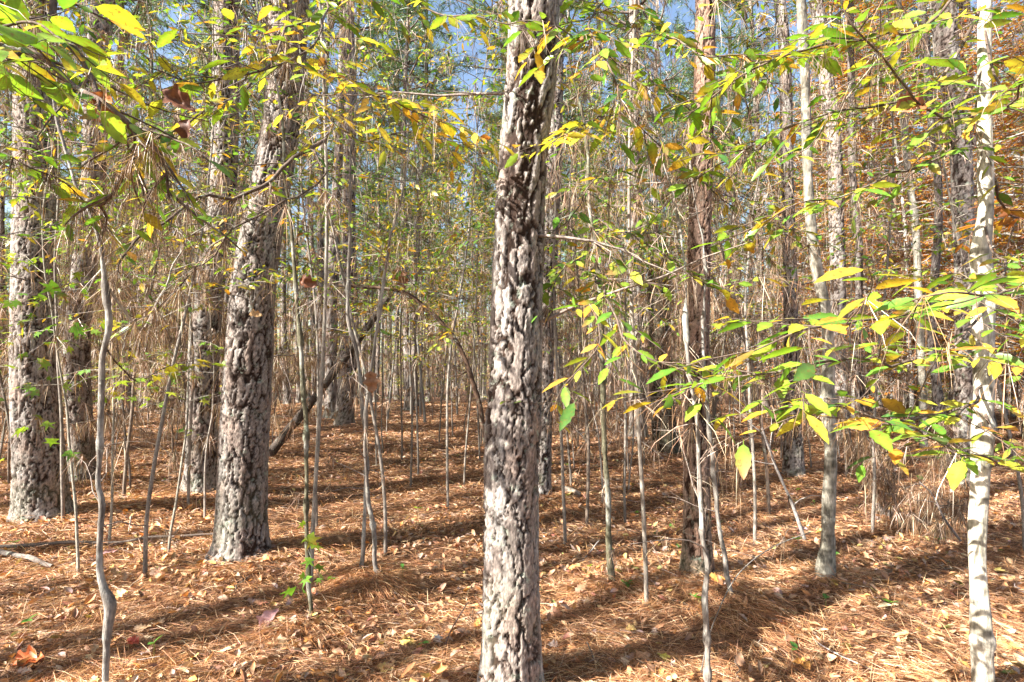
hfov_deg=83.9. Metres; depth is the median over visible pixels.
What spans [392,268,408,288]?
dead leaf
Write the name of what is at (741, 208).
pine tree
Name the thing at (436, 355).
pine tree
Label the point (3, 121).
pine tree
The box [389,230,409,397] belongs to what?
pine tree
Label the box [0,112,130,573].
gum sapling
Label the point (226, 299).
pine tree
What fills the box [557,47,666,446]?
leafy sapling
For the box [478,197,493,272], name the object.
pine tree
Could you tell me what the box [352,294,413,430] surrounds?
bare sapling
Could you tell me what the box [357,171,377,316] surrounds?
pine tree
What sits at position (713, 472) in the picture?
sapling
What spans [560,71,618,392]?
pine tree
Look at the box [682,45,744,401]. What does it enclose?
pine tree
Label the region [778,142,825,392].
pine tree
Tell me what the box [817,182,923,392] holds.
bare sapling
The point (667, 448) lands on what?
tree snag
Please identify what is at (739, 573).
fallen branch
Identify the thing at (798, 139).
pine tree
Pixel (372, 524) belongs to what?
sapling
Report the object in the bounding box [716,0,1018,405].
autumn tree
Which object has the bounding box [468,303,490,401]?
leafy sapling
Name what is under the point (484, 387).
pine tree
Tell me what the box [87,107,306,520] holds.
bare sapling
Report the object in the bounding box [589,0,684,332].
pine tree
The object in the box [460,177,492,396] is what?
pine tree
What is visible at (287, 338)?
autumn tree
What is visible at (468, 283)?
pine tree
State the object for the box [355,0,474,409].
pine tree
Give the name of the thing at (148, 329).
leafy sapling
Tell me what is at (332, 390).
pine tree
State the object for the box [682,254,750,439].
bare sapling
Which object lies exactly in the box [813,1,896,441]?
pine tree
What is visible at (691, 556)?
pine tree
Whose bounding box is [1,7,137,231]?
pine tree
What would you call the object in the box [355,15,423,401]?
pine tree
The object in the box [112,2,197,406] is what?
pine tree
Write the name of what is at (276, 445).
leaning log
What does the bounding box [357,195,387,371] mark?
pine tree
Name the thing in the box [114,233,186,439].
leafy sapling
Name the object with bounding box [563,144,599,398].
pine tree
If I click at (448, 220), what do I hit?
pine tree
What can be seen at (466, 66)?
pine tree
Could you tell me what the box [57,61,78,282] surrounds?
pine tree
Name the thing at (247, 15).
pine tree
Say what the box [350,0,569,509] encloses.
understory sapling
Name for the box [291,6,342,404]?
pine tree
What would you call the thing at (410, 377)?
evergreen sapling
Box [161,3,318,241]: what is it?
pine tree
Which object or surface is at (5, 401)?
bare sapling
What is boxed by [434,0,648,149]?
pine tree
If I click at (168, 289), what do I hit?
bare sapling
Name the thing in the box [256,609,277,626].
fallen leaf
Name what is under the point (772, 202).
pine tree
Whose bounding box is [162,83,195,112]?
dead leaf
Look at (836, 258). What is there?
pine tree
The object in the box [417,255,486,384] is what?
autumn tree
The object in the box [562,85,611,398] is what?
pine tree
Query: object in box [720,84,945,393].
autumn tree
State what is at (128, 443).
bare sapling
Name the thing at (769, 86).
understory sapling
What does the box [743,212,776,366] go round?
pine tree
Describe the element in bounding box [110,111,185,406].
pine tree
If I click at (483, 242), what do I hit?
pine tree
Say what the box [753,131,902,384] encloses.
autumn tree
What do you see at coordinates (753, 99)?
pine tree
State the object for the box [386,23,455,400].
pine tree
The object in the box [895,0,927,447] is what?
young tree
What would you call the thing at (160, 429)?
understory sapling
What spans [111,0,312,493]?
pine tree
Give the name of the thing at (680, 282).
evergreen sapling
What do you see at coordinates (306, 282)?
dead leaf
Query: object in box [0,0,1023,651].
hanging pine needles
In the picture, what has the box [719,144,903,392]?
autumn tree
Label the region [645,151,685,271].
pine tree
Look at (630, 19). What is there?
pine tree
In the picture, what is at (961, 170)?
pine tree
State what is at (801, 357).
bare sapling
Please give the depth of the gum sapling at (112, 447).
4.37 m
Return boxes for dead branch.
[734,408,840,538]
[894,481,967,541]
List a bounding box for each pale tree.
[602,0,1023,681]
[796,0,837,578]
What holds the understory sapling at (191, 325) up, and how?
on the ground
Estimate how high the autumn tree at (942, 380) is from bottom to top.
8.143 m
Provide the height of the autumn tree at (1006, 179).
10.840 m
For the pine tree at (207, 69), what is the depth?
28.40 m
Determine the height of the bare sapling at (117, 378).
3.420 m
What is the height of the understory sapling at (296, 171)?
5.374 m
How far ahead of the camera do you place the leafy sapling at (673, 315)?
11.25 m
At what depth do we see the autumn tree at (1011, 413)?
17.76 m
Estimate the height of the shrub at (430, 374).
3.374 m
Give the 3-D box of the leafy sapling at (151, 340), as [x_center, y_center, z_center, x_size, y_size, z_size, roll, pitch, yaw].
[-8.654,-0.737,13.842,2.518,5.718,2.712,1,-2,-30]
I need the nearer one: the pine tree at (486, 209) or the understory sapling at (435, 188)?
the understory sapling at (435, 188)
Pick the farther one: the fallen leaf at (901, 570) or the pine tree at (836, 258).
the pine tree at (836, 258)
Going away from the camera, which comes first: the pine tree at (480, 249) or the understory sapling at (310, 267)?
the understory sapling at (310, 267)
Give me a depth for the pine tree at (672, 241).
39.35 m
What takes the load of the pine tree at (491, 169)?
on the ground
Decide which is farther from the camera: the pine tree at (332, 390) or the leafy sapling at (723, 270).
the pine tree at (332, 390)
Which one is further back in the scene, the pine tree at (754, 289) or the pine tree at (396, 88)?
the pine tree at (754, 289)
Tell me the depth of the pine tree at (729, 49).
25.04 m
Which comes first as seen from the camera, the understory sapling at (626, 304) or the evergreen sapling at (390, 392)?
the understory sapling at (626, 304)
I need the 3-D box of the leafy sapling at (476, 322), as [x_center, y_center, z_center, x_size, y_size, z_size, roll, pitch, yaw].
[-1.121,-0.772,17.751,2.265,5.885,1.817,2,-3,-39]
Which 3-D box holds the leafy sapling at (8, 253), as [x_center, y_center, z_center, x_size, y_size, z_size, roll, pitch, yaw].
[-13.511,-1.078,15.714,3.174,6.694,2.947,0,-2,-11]
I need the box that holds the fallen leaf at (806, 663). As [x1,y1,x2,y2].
[792,657,810,669]
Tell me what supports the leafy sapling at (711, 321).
on the ground
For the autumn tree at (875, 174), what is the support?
on the ground
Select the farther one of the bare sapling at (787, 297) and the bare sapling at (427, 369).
the bare sapling at (427, 369)
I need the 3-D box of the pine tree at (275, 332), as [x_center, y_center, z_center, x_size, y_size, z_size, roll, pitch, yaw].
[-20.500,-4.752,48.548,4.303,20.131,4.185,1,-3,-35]
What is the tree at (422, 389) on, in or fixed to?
on the ground
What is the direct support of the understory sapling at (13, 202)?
on the ground
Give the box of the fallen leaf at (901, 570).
[898,568,908,574]
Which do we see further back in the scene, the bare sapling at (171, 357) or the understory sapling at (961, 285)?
the bare sapling at (171, 357)
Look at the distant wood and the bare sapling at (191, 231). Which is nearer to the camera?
the bare sapling at (191, 231)
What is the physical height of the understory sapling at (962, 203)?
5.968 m
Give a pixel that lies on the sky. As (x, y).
(672, 14)
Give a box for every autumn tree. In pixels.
[91,308,117,393]
[135,238,188,401]
[274,297,310,386]
[289,222,388,384]
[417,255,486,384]
[419,268,481,399]
[645,177,757,384]
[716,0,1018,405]
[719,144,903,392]
[720,0,954,417]
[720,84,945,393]
[735,46,912,396]
[740,289,769,400]
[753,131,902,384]
[769,49,952,404]
[770,114,925,383]
[795,21,1023,419]
[798,0,1023,430]
[800,0,1023,398]
[816,78,1023,410]
[849,6,1023,384]
[865,0,1023,413]
[881,119,1023,398]
[898,54,1023,375]
[903,45,1023,371]
[905,3,1023,381]
[926,73,1023,416]
[926,93,1023,385]
[929,149,1023,414]
[938,10,1023,354]
[942,1,1023,396]
[995,21,1023,345]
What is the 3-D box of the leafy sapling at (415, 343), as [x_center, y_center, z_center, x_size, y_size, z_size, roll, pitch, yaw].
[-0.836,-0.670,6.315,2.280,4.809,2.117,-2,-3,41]
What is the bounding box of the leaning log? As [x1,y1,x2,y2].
[269,296,389,456]
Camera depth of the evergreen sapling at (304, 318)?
31.64 m
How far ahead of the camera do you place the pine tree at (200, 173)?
33.23 m
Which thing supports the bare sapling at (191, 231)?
on the ground
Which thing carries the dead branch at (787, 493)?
on the ground
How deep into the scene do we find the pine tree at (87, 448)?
6.21 m
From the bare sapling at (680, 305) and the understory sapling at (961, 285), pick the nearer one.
the understory sapling at (961, 285)
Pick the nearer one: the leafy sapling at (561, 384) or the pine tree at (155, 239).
the leafy sapling at (561, 384)
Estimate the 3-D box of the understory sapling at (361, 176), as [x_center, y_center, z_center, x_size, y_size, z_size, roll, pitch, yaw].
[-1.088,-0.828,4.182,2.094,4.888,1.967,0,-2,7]
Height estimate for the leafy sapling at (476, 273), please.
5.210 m
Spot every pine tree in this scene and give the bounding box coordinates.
[0,0,135,256]
[0,0,198,523]
[0,42,60,405]
[0,89,12,195]
[0,93,80,405]
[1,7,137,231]
[1,137,11,272]
[5,71,81,394]
[5,219,10,286]
[57,3,154,322]
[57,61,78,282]
[60,3,135,408]
[63,0,169,481]
[91,184,110,403]
[95,164,116,404]
[97,188,170,349]
[107,0,187,415]
[107,0,197,406]
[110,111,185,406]
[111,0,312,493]
[111,68,180,404]
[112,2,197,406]
[123,0,383,565]
[127,113,173,392]
[145,0,268,399]
[153,0,328,322]
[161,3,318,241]
[167,20,250,290]
[181,0,248,185]
[186,78,249,255]
[234,116,297,270]
[241,83,298,338]
[243,0,399,406]
[244,41,316,403]
[274,221,294,400]
[277,233,298,399]
[277,235,309,325]
[286,129,329,401]
[287,93,330,400]
[287,235,315,397]
[291,0,408,419]
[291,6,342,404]
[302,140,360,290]
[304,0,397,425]
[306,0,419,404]
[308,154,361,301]
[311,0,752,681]
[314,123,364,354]
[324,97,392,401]
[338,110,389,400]
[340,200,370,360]
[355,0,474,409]
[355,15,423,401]
[356,0,482,405]
[356,1,443,319]
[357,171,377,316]
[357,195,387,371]
[360,55,442,352]
[360,144,422,398]
[371,222,399,397]
[375,182,392,397]
[381,189,426,270]
[384,187,406,397]
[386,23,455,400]
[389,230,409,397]
[409,153,441,356]
[410,157,448,398]
[414,195,442,383]
[419,66,475,395]
[419,227,438,396]
[423,168,462,394]
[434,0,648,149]
[437,0,589,214]
[439,208,473,397]
[439,209,481,391]
[456,190,490,397]
[458,89,497,398]
[460,0,653,495]
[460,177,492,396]
[461,199,491,369]
[464,36,505,225]
[464,207,490,391]
[475,104,502,373]
[476,77,504,369]
[478,2,506,229]
[478,127,499,289]
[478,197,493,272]
[482,0,643,402]
[556,79,584,399]
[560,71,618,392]
[561,191,607,307]
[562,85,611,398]
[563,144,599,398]
[564,107,627,400]
[565,0,692,437]
[577,120,615,250]
[578,162,603,396]
[588,184,623,397]
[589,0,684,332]
[590,0,719,332]
[596,102,662,320]
[606,196,628,397]
[612,169,651,265]
[616,103,684,251]
[627,160,658,397]
[643,68,690,401]
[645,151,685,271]
[658,0,752,233]
[659,111,686,380]
[672,0,737,576]
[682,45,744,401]
[683,0,779,404]
[683,0,814,410]
[711,150,754,399]
[712,0,842,477]
[712,97,771,401]
[713,43,779,401]
[738,143,781,271]
[743,62,823,298]
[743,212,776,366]
[745,127,781,280]
[758,0,898,443]
[764,146,804,402]
[766,194,813,334]
[777,59,884,265]
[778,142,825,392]
[793,0,914,415]
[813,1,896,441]
[822,0,930,408]
[830,0,1023,486]
[838,0,976,409]
[843,53,918,396]
[850,2,950,468]
[855,3,947,248]
[862,40,944,400]
[874,0,1023,431]
[876,1,1018,411]
[951,67,1023,411]
[992,0,1023,172]
[993,125,1017,408]
[999,3,1023,141]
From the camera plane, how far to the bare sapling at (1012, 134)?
6.98 m
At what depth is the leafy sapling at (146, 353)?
7.24 m
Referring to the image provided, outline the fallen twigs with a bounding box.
[0,423,1023,680]
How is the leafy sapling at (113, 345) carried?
on the ground
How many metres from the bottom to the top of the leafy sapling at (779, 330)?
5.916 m
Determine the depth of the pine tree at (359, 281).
56.21 m
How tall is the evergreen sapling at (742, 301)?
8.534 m
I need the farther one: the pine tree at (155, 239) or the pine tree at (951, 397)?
the pine tree at (155, 239)
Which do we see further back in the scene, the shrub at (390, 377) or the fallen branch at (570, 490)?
the shrub at (390, 377)
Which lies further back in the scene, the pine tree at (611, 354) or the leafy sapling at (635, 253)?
the pine tree at (611, 354)
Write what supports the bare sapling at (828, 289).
on the ground
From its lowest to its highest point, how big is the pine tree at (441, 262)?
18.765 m
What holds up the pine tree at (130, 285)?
on the ground
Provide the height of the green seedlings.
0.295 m
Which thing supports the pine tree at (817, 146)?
on the ground
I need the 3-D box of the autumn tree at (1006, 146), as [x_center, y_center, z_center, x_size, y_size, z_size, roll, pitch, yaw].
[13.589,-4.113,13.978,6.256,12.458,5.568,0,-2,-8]
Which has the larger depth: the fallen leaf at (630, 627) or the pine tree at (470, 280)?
the pine tree at (470, 280)
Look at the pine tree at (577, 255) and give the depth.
47.32 m
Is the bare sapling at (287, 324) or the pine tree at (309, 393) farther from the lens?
the pine tree at (309, 393)
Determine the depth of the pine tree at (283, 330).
27.52 m
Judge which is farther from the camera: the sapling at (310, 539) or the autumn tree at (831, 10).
the autumn tree at (831, 10)
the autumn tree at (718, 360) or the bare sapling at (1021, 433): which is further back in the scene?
the autumn tree at (718, 360)
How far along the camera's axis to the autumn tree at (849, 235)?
18.29 m
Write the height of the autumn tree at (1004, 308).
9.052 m
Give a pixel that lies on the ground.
(550, 520)
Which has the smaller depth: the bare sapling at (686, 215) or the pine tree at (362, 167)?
the bare sapling at (686, 215)
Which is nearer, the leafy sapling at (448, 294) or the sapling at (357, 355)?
the sapling at (357, 355)
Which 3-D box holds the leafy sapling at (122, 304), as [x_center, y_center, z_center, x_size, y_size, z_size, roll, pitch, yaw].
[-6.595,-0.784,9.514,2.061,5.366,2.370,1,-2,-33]
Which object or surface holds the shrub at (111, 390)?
on the ground
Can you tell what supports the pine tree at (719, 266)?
on the ground
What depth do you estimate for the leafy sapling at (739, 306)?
10.31 m
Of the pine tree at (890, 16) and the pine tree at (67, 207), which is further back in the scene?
the pine tree at (67, 207)
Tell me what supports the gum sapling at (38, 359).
on the ground
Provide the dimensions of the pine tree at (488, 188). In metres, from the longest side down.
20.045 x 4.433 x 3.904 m
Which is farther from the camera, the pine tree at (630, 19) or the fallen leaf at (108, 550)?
the pine tree at (630, 19)
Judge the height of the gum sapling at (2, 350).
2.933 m
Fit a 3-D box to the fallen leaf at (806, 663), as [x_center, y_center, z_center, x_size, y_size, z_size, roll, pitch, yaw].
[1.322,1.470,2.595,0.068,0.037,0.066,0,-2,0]
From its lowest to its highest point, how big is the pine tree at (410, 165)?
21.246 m
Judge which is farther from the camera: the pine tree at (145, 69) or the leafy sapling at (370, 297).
the pine tree at (145, 69)
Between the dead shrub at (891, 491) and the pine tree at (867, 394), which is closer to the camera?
the dead shrub at (891, 491)
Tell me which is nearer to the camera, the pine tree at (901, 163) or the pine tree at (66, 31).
the pine tree at (66, 31)
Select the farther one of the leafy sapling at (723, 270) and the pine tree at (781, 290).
the pine tree at (781, 290)
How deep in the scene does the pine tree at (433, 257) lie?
39.50 m
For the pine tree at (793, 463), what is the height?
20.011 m
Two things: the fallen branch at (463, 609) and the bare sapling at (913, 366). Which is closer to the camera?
the fallen branch at (463, 609)
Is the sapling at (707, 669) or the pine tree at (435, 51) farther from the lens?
the pine tree at (435, 51)
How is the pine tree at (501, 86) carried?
on the ground
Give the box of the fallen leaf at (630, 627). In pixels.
[626,624,636,629]
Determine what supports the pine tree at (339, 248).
on the ground
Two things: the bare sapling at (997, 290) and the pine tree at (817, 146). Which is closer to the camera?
the bare sapling at (997, 290)
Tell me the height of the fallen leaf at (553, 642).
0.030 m
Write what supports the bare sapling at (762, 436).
on the ground
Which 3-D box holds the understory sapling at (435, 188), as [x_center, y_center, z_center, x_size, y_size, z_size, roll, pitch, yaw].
[-1.147,-1.257,6.889,2.074,5.968,1.795,0,-2,-7]
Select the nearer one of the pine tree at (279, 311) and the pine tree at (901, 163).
the pine tree at (901, 163)
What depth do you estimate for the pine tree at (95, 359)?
47.78 m
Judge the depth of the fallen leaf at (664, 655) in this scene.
2.59 m
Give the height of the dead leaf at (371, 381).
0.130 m
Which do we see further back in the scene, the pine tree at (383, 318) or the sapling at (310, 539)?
the pine tree at (383, 318)
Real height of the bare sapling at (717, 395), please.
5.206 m
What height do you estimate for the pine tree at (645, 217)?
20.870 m
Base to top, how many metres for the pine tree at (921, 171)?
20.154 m
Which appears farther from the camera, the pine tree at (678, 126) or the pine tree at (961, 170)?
the pine tree at (678, 126)
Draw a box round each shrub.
[92,352,137,409]
[141,349,182,398]
[363,349,403,400]
[394,336,457,402]
[439,351,477,396]
[468,355,488,401]
[864,430,913,526]
[867,441,918,533]
[868,335,947,407]
[905,422,969,541]
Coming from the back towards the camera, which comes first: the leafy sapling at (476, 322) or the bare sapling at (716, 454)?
the leafy sapling at (476, 322)
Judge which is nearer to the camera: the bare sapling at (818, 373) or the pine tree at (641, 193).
the bare sapling at (818, 373)
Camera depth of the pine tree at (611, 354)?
52.15 m
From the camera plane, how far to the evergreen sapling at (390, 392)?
14.34 m
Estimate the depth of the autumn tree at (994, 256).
13.86 m
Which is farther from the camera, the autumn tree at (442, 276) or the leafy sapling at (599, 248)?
the autumn tree at (442, 276)
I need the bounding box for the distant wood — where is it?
[0,160,1016,407]
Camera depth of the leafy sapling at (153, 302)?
9.67 m
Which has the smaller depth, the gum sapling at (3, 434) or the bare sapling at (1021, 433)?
the gum sapling at (3, 434)
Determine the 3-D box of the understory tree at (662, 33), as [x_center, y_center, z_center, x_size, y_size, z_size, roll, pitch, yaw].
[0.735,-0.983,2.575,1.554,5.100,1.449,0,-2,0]
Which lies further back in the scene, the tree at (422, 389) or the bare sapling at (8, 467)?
the tree at (422, 389)
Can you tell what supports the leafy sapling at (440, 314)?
on the ground
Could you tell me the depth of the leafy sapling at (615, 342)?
19.21 m
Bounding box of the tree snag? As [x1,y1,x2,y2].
[636,244,681,454]
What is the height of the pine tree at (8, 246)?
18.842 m
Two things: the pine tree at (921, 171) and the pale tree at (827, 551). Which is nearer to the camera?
the pale tree at (827, 551)
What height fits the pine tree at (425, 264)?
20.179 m
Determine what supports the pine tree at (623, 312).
on the ground
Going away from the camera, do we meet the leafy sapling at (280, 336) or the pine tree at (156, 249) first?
the leafy sapling at (280, 336)
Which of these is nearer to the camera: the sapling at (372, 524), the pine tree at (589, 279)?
the sapling at (372, 524)
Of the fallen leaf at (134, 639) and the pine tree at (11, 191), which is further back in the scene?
the pine tree at (11, 191)
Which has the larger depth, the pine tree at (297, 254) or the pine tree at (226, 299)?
the pine tree at (297, 254)
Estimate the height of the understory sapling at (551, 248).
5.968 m
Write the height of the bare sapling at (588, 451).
5.050 m
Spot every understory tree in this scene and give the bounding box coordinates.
[0,0,245,264]
[103,0,550,584]
[503,0,913,604]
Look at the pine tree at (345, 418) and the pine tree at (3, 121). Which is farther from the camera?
the pine tree at (3, 121)
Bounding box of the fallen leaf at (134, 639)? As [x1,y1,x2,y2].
[126,636,138,644]
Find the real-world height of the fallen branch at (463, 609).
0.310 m
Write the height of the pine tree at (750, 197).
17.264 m
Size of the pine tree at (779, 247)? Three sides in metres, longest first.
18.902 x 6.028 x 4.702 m
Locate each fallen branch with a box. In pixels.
[0,549,53,567]
[418,602,481,653]
[561,486,580,496]
[686,486,810,674]
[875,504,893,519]
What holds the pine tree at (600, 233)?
on the ground
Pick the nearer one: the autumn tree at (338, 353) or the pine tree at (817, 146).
the pine tree at (817, 146)
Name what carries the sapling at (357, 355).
on the ground
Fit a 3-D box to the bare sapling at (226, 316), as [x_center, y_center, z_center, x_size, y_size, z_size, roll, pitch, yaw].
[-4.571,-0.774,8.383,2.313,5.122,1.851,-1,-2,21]
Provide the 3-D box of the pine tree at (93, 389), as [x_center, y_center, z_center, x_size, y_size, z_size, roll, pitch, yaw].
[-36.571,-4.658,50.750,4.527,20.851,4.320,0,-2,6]
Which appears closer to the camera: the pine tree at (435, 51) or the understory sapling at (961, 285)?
the understory sapling at (961, 285)
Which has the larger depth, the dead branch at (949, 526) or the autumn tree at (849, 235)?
the autumn tree at (849, 235)
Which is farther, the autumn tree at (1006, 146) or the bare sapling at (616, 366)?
the autumn tree at (1006, 146)
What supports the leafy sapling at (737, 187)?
on the ground
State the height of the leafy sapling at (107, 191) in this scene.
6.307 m
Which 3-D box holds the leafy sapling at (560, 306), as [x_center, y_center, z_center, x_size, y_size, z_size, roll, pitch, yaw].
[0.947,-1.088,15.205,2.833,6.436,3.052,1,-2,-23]
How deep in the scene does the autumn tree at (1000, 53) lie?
10.48 m
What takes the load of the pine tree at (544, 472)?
on the ground
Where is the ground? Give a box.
[0,366,1023,681]
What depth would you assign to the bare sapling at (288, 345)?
8.64 m
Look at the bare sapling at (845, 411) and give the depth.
6.43 m
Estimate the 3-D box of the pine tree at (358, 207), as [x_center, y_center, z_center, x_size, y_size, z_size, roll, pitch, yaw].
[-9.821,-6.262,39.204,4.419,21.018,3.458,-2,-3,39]
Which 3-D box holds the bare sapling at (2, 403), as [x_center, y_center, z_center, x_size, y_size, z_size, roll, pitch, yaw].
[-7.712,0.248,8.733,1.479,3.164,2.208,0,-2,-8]
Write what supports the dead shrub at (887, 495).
on the ground
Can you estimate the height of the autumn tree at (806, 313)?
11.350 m
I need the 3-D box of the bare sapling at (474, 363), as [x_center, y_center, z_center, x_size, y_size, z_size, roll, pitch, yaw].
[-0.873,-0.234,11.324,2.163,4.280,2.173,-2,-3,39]
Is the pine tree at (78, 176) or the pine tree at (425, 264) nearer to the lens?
the pine tree at (78, 176)
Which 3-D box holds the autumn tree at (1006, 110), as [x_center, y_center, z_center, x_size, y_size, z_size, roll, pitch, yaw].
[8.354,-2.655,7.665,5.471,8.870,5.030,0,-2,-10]
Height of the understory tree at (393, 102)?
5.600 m
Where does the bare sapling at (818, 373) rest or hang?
on the ground
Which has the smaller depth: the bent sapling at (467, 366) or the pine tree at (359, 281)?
the bent sapling at (467, 366)
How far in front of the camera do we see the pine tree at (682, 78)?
20.97 m
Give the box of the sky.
[0,0,1022,365]
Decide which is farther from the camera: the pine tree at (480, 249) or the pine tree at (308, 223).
the pine tree at (480, 249)
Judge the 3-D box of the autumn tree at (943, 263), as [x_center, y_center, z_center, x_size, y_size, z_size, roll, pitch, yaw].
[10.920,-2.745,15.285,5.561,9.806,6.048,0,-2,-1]
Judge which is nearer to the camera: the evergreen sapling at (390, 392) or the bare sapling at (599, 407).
the bare sapling at (599, 407)
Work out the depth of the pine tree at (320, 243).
20.80 m
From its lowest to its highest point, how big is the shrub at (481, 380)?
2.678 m
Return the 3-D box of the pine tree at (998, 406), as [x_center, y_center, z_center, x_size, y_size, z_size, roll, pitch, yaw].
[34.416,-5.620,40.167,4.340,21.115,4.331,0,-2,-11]
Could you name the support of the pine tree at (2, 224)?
on the ground
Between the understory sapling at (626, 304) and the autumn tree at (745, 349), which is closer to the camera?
the understory sapling at (626, 304)
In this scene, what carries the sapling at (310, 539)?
on the ground
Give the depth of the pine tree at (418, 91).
26.23 m
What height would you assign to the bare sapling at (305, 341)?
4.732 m
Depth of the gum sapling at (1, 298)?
5.26 m
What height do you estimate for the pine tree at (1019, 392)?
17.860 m
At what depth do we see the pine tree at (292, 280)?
61.94 m
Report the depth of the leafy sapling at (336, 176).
7.79 m
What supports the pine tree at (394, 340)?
on the ground
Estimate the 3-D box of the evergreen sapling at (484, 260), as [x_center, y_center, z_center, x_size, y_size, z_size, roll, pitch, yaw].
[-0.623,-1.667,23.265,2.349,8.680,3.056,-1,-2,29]
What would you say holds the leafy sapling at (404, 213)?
on the ground
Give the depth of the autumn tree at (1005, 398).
19.76 m
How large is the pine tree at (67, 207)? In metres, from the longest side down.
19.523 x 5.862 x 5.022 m
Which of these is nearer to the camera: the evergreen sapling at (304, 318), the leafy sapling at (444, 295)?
the leafy sapling at (444, 295)
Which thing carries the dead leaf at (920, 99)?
hanging from the pale tree at (980, 460)
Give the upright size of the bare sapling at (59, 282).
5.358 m
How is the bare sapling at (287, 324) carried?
on the ground
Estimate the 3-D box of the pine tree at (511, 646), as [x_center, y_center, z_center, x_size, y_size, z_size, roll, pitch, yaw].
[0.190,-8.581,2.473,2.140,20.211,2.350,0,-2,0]
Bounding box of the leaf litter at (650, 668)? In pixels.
[0,402,1023,681]
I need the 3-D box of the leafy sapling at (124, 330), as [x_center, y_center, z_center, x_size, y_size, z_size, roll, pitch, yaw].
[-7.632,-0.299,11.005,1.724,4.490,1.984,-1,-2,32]
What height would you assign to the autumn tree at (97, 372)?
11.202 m
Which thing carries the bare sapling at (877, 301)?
on the ground
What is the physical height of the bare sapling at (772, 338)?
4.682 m
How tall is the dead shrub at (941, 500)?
1.069 m
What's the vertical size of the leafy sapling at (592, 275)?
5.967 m
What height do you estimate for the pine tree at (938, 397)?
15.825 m
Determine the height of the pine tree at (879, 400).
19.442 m
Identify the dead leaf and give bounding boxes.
[82,92,113,121]
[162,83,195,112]
[174,119,191,145]
[249,309,261,316]
[299,274,317,287]
[363,371,379,392]
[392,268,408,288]
[895,91,930,111]
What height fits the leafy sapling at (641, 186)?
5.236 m
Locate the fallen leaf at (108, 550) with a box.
[103,546,116,553]
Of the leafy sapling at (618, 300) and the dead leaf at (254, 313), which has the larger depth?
the leafy sapling at (618, 300)
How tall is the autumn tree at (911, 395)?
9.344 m
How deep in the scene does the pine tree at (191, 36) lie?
26.30 m
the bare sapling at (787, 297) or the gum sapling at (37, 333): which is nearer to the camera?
the gum sapling at (37, 333)
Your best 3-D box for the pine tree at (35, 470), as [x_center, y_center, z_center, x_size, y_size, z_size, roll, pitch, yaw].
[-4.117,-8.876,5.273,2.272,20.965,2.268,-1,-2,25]
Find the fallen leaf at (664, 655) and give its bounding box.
[657,653,670,661]
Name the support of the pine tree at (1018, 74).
on the ground
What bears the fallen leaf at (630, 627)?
on the ground
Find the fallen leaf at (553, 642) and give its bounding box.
[547,639,557,646]
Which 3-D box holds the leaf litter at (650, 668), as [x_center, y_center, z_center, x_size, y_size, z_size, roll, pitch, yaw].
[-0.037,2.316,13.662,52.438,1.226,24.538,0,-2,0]
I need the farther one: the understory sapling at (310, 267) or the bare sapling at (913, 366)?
the bare sapling at (913, 366)
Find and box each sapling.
[0,0,196,274]
[0,0,199,520]
[0,0,237,681]
[0,0,361,576]
[0,64,176,442]
[0,86,192,325]
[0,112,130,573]
[0,118,97,482]
[0,219,69,292]
[0,238,94,387]
[0,241,76,459]
[0,267,68,446]
[0,317,8,373]
[0,330,48,373]
[1,30,257,496]
[1,106,140,410]
[6,36,306,453]
[31,0,305,504]
[45,130,182,546]
[57,139,169,447]
[62,121,184,488]
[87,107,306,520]
[91,215,161,436]
[91,245,148,421]
[94,251,163,458]
[96,27,337,412]
[111,241,224,550]
[112,139,173,444]
[114,81,306,403]
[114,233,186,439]
[115,153,227,374]
[119,207,175,420]
[132,285,219,418]
[135,168,224,452]
[138,215,188,409]
[139,2,360,307]
[150,178,293,404]
[172,0,444,526]
[183,0,488,554]
[232,0,361,617]
[271,201,342,442]
[271,258,314,404]
[272,283,293,396]
[274,273,290,354]
[275,3,390,568]
[281,292,367,422]
[282,30,465,465]
[284,268,321,406]
[287,274,316,402]
[302,95,491,485]
[308,196,447,452]
[317,44,471,460]
[318,3,491,475]
[324,77,427,575]
[337,284,484,447]
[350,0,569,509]
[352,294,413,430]
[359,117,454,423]
[361,142,446,413]
[364,165,437,419]
[367,149,489,441]
[390,130,459,416]
[391,0,688,545]
[398,91,501,461]
[398,165,490,435]
[401,228,463,402]
[403,276,464,418]
[410,60,567,485]
[421,232,491,431]
[424,175,488,414]
[433,322,479,395]
[434,167,496,444]
[445,220,488,394]
[459,22,617,484]
[467,52,677,526]
[467,201,494,309]
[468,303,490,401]
[484,226,586,331]
[500,30,795,581]
[542,56,743,522]
[542,227,675,502]
[552,225,749,491]
[553,256,627,468]
[554,122,683,458]
[555,180,681,470]
[555,264,599,393]
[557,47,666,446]
[557,145,641,430]
[558,158,646,365]
[561,153,680,444]
[566,95,710,464]
[579,181,647,416]
[582,278,647,404]
[583,90,758,681]
[586,0,848,446]
[597,0,949,515]
[608,229,685,370]
[615,52,817,486]
[616,0,918,544]
[622,78,752,388]
[642,152,796,594]
[655,200,755,417]
[656,81,814,444]
[657,179,742,428]
[663,206,718,403]
[673,87,774,450]
[678,177,806,435]
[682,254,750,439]
[710,112,846,443]
[712,175,818,458]
[716,223,767,350]
[731,185,885,467]
[760,269,908,454]
[768,290,852,458]
[778,0,1023,532]
[794,4,953,476]
[804,194,872,388]
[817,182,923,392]
[827,0,1023,549]
[847,153,1011,439]
[884,169,1023,404]
[888,245,949,427]
[946,157,1022,436]
[976,20,1023,367]
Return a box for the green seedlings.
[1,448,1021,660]

